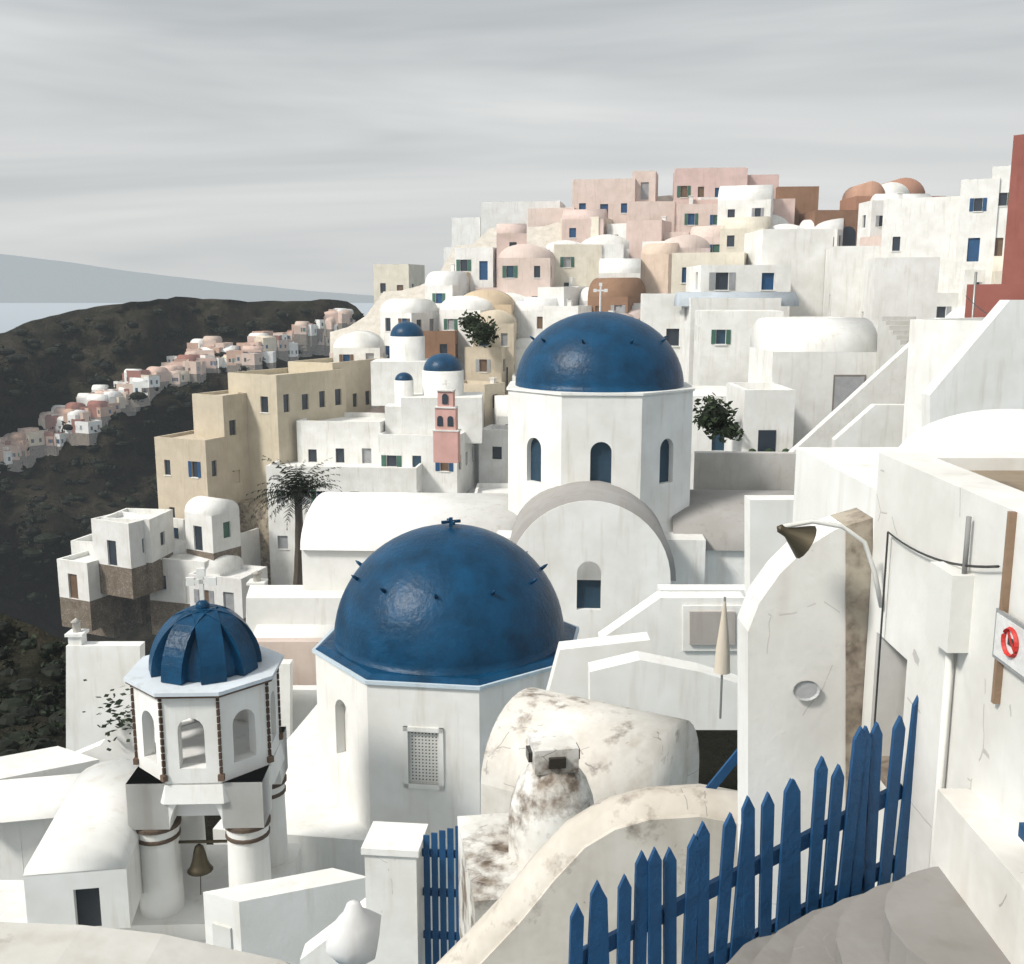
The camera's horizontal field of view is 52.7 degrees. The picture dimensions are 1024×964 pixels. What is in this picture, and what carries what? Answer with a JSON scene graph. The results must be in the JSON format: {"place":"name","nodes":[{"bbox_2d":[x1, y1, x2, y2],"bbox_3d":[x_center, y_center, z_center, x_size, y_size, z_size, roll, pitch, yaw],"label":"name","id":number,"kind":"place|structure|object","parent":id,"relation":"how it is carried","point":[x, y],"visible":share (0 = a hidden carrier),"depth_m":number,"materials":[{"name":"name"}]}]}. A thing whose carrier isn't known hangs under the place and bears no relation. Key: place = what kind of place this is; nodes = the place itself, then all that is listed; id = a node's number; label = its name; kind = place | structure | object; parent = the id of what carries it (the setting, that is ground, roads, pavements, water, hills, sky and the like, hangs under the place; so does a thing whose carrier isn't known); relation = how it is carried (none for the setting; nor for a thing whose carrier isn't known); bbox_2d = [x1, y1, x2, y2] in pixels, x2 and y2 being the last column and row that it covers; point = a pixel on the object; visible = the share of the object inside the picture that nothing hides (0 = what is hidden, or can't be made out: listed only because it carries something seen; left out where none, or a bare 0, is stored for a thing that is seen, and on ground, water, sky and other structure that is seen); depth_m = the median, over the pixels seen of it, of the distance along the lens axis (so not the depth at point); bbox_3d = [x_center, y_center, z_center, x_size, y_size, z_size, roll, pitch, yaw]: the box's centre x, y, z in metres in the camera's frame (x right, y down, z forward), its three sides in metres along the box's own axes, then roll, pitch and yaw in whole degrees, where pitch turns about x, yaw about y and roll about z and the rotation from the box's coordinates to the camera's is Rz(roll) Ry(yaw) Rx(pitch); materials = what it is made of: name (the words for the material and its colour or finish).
{"place":"outdoors","nodes":[
{"label":"outdoors","id":0,"kind":"place"},
{"bbox_2d":[0,303,373,332],"bbox_3d":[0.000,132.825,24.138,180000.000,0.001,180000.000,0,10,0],"label":"sea","id":1,"kind":"structure","parent":0,"point":[13,315],"depth_m":8734.54,"materials":[{"name":"liquid"}]},
{"bbox_2d":[0,254,737,844],"bbox_3d":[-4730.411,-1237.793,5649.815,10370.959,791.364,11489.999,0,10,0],"label":"cliffs","id":2,"kind":"structure","parent":0,"point":[134,296],"depth_m":360.86,"materials":[{"name":"black stone"}]},
{"bbox_2d":[0,306,743,756],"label":"shrubs and trees","id":3,"kind":"object","parent":2,"relation":"on","point":[710,416],"visible":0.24,"depth_m":298.98,"materials":[{"name":"green plant"}]},
{"bbox_2d":[0,134,1023,637],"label":"houses","id":4,"kind":"structure","parent":2,"relation":"on","point":[122,572],"depth_m":90.52,"materials":[{"name":"paint"}]},
{"bbox_2d":[213,517,578,963],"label":"church","id":5,"kind":"structure","parent":0,"point":[434,649],"depth_m":20.53,"materials":[{"name":"paint"}]},
{"bbox_2d":[330,195,672,352],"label":"village ground","id":6,"kind":"structure","parent":0,"point":[542,236],"depth_m":120.75,"materials":[{"name":"paint"}]},
{"bbox_2d":[246,455,341,584],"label":"palm tree","id":7,"kind":"object","parent":6,"relation":"on","point":[295,493],"visible":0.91,"depth_m":80.38,"materials":[{"name":"green plant"}]},
{"bbox_2d":[329,185,1003,492],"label":"village houses","id":8,"kind":"structure","parent":6,"relation":"on","point":[517,288],"depth_m":112.47,"materials":[{"name":"paint"}]},
{"bbox_2d":[0,0,1023,295],"label":"sky","id":9,"kind":"structure","parent":0,"point":[307,145],"materials":[{"name":"grey"}]},
{"bbox_2d":[300,283,795,639],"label":"church","id":10,"kind":"structure","parent":0,"point":[604,512],"depth_m":30.29,"materials":[{"name":"paint"}]},
{"bbox_2d":[546,229,1023,729],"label":"buildings","id":11,"kind":"structure","parent":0,"point":[787,340],"depth_m":46.16,"materials":[{"name":"paint"}]},
{"bbox_2d":[0,296,1023,963],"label":"foreground walls","id":12,"kind":"structure","parent":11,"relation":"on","point":[870,810],"depth_m":5.58,"materials":[{"name":"paint"}]},
{"bbox_2d":[0,570,459,963],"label":"houses","id":13,"kind":"structure","parent":12,"relation":"attached to","point":[69,847],"depth_m":16.11,"materials":[{"name":"paint"}]},
{"bbox_2d":[122,568,301,940],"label":"bell tower","id":14,"kind":"structure","parent":13,"relation":"on","point":[206,670],"depth_m":16.93,"materials":[{"name":"paint"}]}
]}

